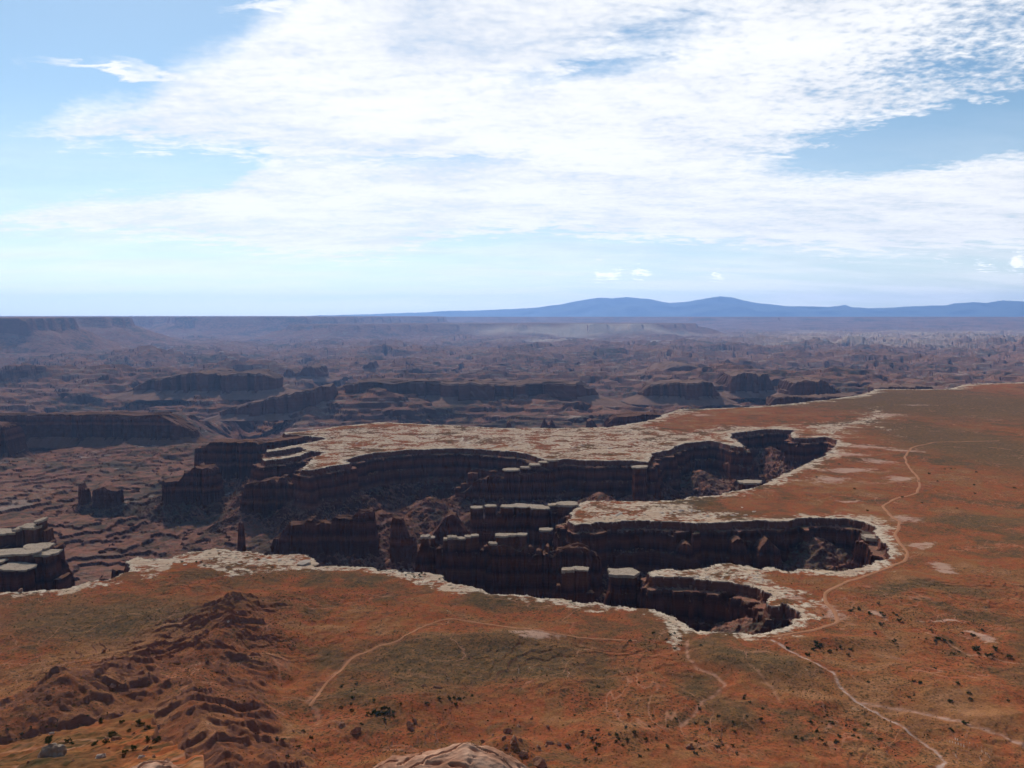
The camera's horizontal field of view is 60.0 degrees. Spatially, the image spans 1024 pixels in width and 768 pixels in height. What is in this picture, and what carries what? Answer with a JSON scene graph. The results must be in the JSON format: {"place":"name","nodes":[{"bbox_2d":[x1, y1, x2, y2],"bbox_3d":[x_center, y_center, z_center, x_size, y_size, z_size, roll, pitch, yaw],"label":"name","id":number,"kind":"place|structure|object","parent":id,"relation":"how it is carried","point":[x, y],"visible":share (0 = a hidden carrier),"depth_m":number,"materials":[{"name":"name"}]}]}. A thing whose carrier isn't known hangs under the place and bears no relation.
{"place":"outdoors","nodes":[
{"label":"outdoors","id":0,"kind":"place"},
{"bbox_2d":[309,618,636,706],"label":"dirt track","id":1,"kind":"structure","parent":0,"point":[325,684],"depth_m":1090.04,"materials":[{"name":"brown soil"}]},
{"bbox_2d":[0,316,1023,767],"bbox_3d":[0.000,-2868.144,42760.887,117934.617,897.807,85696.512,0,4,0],"label":"ground","id":2,"kind":"structure","parent":0,"point":[416,462],"depth_m":1646.21,"materials":[{"name":"brown soil"}]},
{"bbox_2d":[0,421,36,458],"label":"rock bluff","id":3,"kind":"structure","parent":2,"relation":"on","point":[13,444],"depth_m":3548.49,"materials":[{"name":"brown stone"}]},
{"bbox_2d":[0,517,74,591],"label":"tower cluster","id":4,"kind":"object","parent":2,"relation":"on","point":[32,556],"visible":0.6,"depth_m":1509.51,"materials":[{"name":"stone"}]},
{"bbox_2d":[37,743,66,757],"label":"boulder","id":5,"kind":"object","parent":2,"relation":"on","point":[53,750],"visible":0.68,"depth_m":213.00,"materials":[{"name":"grey stone"}]},
{"bbox_2d":[78,482,91,504],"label":"rock tower","id":6,"kind":"structure","parent":2,"relation":"on","point":[84,496],"depth_m":2520.22,"materials":[{"name":"brown stone"}]},
{"bbox_2d":[95,753,105,758],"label":"rock","id":7,"kind":"object","parent":2,"relation":"on","point":[98,756],"visible":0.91,"depth_m":204.69,"materials":[{"name":"stone"}]},
{"bbox_2d":[0,411,210,448],"bbox_3d":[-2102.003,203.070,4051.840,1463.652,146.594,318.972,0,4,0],"label":"mesa","id":8,"kind":"structure","parent":2,"relation":"on","point":[62,430],"depth_m":3992.94,"materials":[{"name":"brown stone"}]},
{"bbox_2d":[92,485,123,508],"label":"butte","id":9,"kind":"object","parent":2,"relation":"on","point":[107,496],"visible":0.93,"depth_m":2501.62,"materials":[{"name":"brown stone"}]},
{"bbox_2d":[111,736,121,740],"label":"rock","id":10,"kind":"object","parent":2,"relation":"on","point":[114,738],"visible":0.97,"depth_m":226.24,"materials":[{"name":"brown stone"}]},
{"bbox_2d":[130,760,178,767],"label":"boulder","id":11,"kind":"object","parent":2,"relation":"on","point":[156,764],"visible":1,"depth_m":14.24,"materials":[{"name":"stone"}]},
{"bbox_2d":[152,736,161,742],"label":"desert shrub","id":12,"kind":"object","parent":2,"relation":"on","point":[158,738],"visible":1,"depth_m":215.86,"materials":[{"name":"green plant"}]},
{"bbox_2d":[161,462,224,508],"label":"butte","id":13,"kind":"object","parent":2,"relation":"on","point":[201,483],"visible":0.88,"depth_m":2492.01,"materials":[{"name":"brown stone"}]},
{"bbox_2d":[101,368,298,400],"bbox_3d":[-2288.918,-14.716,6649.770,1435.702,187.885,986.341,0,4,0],"label":"mesa","id":14,"kind":"structure","parent":2,"relation":"on","point":[230,384],"depth_m":6400.98,"materials":[{"name":"brown stone"}]},
{"bbox_2d":[237,521,245,551],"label":"rock spire","id":15,"kind":"object","parent":2,"relation":"on","point":[241,545],"visible":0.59,"depth_m":1936.91,"materials":[{"name":"brown stone"}]},
{"bbox_2d":[194,436,304,489],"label":"rock bluff","id":16,"kind":"structure","parent":2,"relation":"on","point":[229,458],"depth_m":2912.56,"materials":[{"name":"brown stone"}]},
{"bbox_2d":[239,474,293,517],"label":"rock fin","id":17,"kind":"object","parent":2,"relation":"on","point":[266,496],"visible":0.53,"depth_m":2321.30,"materials":[{"name":"brown stone"}]},
{"bbox_2d":[201,383,337,420],"bbox_3d":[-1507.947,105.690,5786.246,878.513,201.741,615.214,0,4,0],"label":"escarpment","id":18,"kind":"structure","parent":2,"relation":"on","point":[283,406],"depth_m":5638.07,"materials":[{"name":"brown stone"}]},
{"bbox_2d":[297,560,310,565],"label":"sandstone block","id":19,"kind":"structure","parent":2,"relation":"on","point":[304,562],"depth_m":1424.57,"materials":[{"name":"beige stone"}]},
{"bbox_2d":[283,364,339,381],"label":"mesa","id":20,"kind":"structure","parent":2,"relation":"on","point":[316,373],"depth_m":8459.41,"materials":[{"name":"brown stone"}]},
{"bbox_2d":[270,508,379,559],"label":"butte","id":21,"kind":"object","parent":2,"relation":"on","point":[346,535],"visible":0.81,"depth_m":1944.12,"materials":[{"name":"brown stone"}]},
{"bbox_2d":[338,722,345,727],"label":"rock","id":22,"kind":"object","parent":2,"relation":"on","point":[341,724],"visible":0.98,"depth_m":859.51,"materials":[{"name":"brown stone"}]},
{"bbox_2d":[350,727,360,733],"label":"rock","id":23,"kind":"object","parent":2,"relation":"on","point":[356,730],"visible":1,"depth_m":842.47,"materials":[{"name":"brown stone"}]},
{"bbox_2d":[362,361,379,372],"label":"butte","id":24,"kind":"object","parent":2,"relation":"on","point":[371,366],"visible":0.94,"depth_m":9751.75,"materials":[{"name":"brown stone"}]},
{"bbox_2d":[389,516,417,563],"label":"rock spire","id":25,"kind":"object","parent":2,"relation":"on","point":[403,545],"visible":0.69,"depth_m":1907.72,"materials":[{"name":"brown stone"}]},
{"bbox_2d":[406,721,413,730],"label":"rock","id":26,"kind":"object","parent":2,"relation":"on","point":[410,725],"visible":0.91,"depth_m":851.25,"materials":[{"name":"brown stone"}]},
{"bbox_2d":[415,534,436,573],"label":"rock fin","id":27,"kind":"object","parent":2,"relation":"on","point":[425,562],"visible":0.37,"depth_m":1611.03,"materials":[{"name":"brown stone"}]},
{"bbox_2d":[373,742,527,767],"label":"boulder","id":28,"kind":"object","parent":2,"relation":"on","point":[464,755],"visible":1,"depth_m":13.46,"materials":[{"name":"stone"}]},
{"bbox_2d":[433,511,468,546],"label":"butte","id":29,"kind":"object","parent":2,"relation":"on","point":[451,523],"visible":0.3,"depth_m":2025.93,"materials":[{"name":"brown stone"}]},
{"bbox_2d":[436,534,488,590],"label":"rock fin","id":30,"kind":"object","parent":2,"relation":"on","point":[462,562],"visible":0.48,"depth_m":1583.94,"materials":[{"name":"brown stone"}]},
{"bbox_2d":[343,378,626,410],"bbox_3d":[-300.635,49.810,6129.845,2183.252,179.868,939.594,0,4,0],"label":"mesa","id":31,"kind":"structure","parent":2,"relation":"on","point":[452,392],"depth_m":5949.33,"materials":[{"name":"brown stone"}]},
{"bbox_2d":[455,459,558,502],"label":"rock fin","id":32,"kind":"object","parent":2,"relation":"on","point":[529,482],"visible":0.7,"depth_m":2405.26,"materials":[{"name":"brown stone"}]},
{"bbox_2d":[503,728,511,733],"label":"rock","id":33,"kind":"object","parent":2,"relation":"on","point":[507,730],"visible":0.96,"depth_m":851.07,"materials":[{"name":"brown stone"}]},
{"bbox_2d":[506,421,512,427],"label":"butte","id":34,"kind":"object","parent":2,"relation":"on","point":[508,424],"visible":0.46,"depth_m":4252.41,"materials":[{"name":"brown stone"}]},
{"bbox_2d":[0,564,1023,767],"bbox_3d":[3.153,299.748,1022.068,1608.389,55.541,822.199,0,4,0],"label":"scrub","id":35,"kind":"object","parent":2,"relation":"on","point":[497,657],"visible":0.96,"depth_m":1031.12,"materials":[{"name":"green plant"}]},
{"bbox_2d":[510,735,516,743],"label":"rock","id":36,"kind":"object","parent":2,"relation":"on","point":[513,739],"visible":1,"depth_m":802.29,"materials":[{"name":"brown stone"}]},
{"bbox_2d":[468,501,578,550],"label":"rock fin","id":37,"kind":"object","parent":2,"relation":"on","point":[530,519],"visible":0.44,"depth_m":1873.19,"materials":[{"name":"brown stone"}]},
{"bbox_2d":[519,750,527,757],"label":"rock","id":38,"kind":"object","parent":2,"relation":"on","point":[522,753],"visible":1,"depth_m":791.57,"materials":[{"name":"stone"}]},
{"bbox_2d":[532,756,546,767],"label":"rock","id":39,"kind":"object","parent":2,"relation":"on","point":[538,761],"visible":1,"depth_m":778.65,"materials":[{"name":"stone"}]},
{"bbox_2d":[484,533,602,598],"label":"rock fin","id":40,"kind":"object","parent":2,"relation":"on","point":[516,565],"visible":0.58,"depth_m":1559.59,"materials":[{"name":"brown stone"}]},
{"bbox_2d":[540,419,556,427],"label":"butte","id":41,"kind":"object","parent":2,"relation":"on","point":[545,424],"visible":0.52,"depth_m":4266.73,"materials":[{"name":"brown stone"}]},
{"bbox_2d":[555,566,594,603],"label":"rock fin","id":42,"kind":"object","parent":2,"relation":"on","point":[575,585],"visible":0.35,"depth_m":1358.97,"materials":[{"name":"brown stone"}]},
{"bbox_2d":[585,418,596,427],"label":"butte","id":43,"kind":"object","parent":2,"relation":"on","point":[590,422],"visible":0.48,"depth_m":4256.98,"materials":[{"name":"stone"}]},
{"bbox_2d":[603,567,639,607],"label":"rock tower","id":44,"kind":"structure","parent":2,"relation":"on","point":[623,586],"depth_m":1384.11,"materials":[{"name":"brown stone"}]},
{"bbox_2d":[604,411,662,427],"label":"mesa","id":45,"kind":"structure","parent":2,"relation":"on","point":[625,418],"depth_m":3956.70,"materials":[{"name":"brown stone"}]},
{"bbox_2d":[631,465,647,500],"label":"rock pillar","id":46,"kind":"object","parent":2,"relation":"on","point":[639,482],"visible":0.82,"depth_m":2353.39,"materials":[{"name":"brown stone"}]},
{"bbox_2d":[621,361,699,375],"bbox_3d":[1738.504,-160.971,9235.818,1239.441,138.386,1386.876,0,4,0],"label":"mesa","id":47,"kind":"structure","parent":2,"relation":"on","point":[673,366],"depth_m":9094.41,"materials":[{"name":"stone"}]},
{"bbox_2d":[622,378,737,405],"bbox_3d":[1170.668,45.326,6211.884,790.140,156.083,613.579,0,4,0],"label":"mesa","id":48,"kind":"structure","parent":2,"relation":"on","point":[695,392],"depth_m":6068.78,"materials":[{"name":"brown stone"}]},
{"bbox_2d":[668,539,701,570],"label":"rock buttress","id":49,"kind":"object","parent":2,"relation":"on","point":[685,558],"visible":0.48,"depth_m":1668.82,"materials":[{"name":"brown stone"}]},
{"bbox_2d":[685,743,692,748],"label":"rock","id":50,"kind":"object","parent":2,"relation":"on","point":[690,745],"visible":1,"depth_m":811.97,"materials":[{"name":"stone"}]},
{"bbox_2d":[725,535,752,566],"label":"rock buttress","id":51,"kind":"object","parent":2,"relation":"on","point":[738,553],"visible":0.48,"depth_m":1671.51,"materials":[{"name":"brown stone"}]},
{"bbox_2d":[713,370,777,398],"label":"mesa","id":52,"kind":"structure","parent":2,"relation":"on","point":[743,384],"depth_m":6607.81,"materials":[{"name":"brown stone"}]},
{"bbox_2d":[737,480,761,490],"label":"rock tower","id":53,"kind":"structure","parent":2,"relation":"on","point":[746,484],"depth_m":2145.65,"materials":[{"name":"beige stone"}]},
{"bbox_2d":[752,535,781,569],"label":"rock buttress","id":54,"kind":"object","parent":2,"relation":"on","point":[766,551],"visible":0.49,"depth_m":1671.96,"materials":[{"name":"brown stone"}]},
{"bbox_2d":[766,377,840,398],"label":"mesa","id":55,"kind":"structure","parent":2,"relation":"on","point":[801,386],"depth_m":5899.30,"materials":[{"name":"brown stone"}]},
{"bbox_2d":[763,392,860,405],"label":"mesa","id":56,"kind":"structure","parent":2,"relation":"on","point":[784,399],"depth_m":4782.01,"materials":[{"name":"stone"}]},
{"bbox_2d":[861,534,877,544],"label":"rock tower","id":57,"kind":"structure","parent":2,"relation":"on","point":[871,539],"depth_m":1612.15,"materials":[{"name":"stone"}]},
{"bbox_2d":[861,383,932,394],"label":"mesa","id":58,"kind":"structure","parent":2,"relation":"on","point":[871,387],"depth_m":5497.48,"materials":[{"name":"stone"}]},
{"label":"rock mound","id":59,"kind":"object","parent":2,"relation":"on","visible":0},
{"bbox_2d":[539,527,552,550],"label":"rock pillar","id":60,"kind":"structure","parent":59,"relation":"on","point":[545,535],"depth_m":1745.76,"materials":[{"name":"brown stone"}]},
{"bbox_2d":[0,0,1023,315],"label":"sky","id":61,"kind":"structure","parent":0,"point":[158,157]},
{"bbox_2d":[314,296,1023,316],"bbox_3d":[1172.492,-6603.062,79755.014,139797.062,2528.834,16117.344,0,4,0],"label":"mountains","id":62,"kind":"structure","parent":0,"point":[721,306],"depth_m":77329.20,"materials":[{"name":"blue stone"}]},
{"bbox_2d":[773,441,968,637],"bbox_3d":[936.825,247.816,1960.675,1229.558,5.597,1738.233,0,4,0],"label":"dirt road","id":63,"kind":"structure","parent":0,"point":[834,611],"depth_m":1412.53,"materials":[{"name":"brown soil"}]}
]}

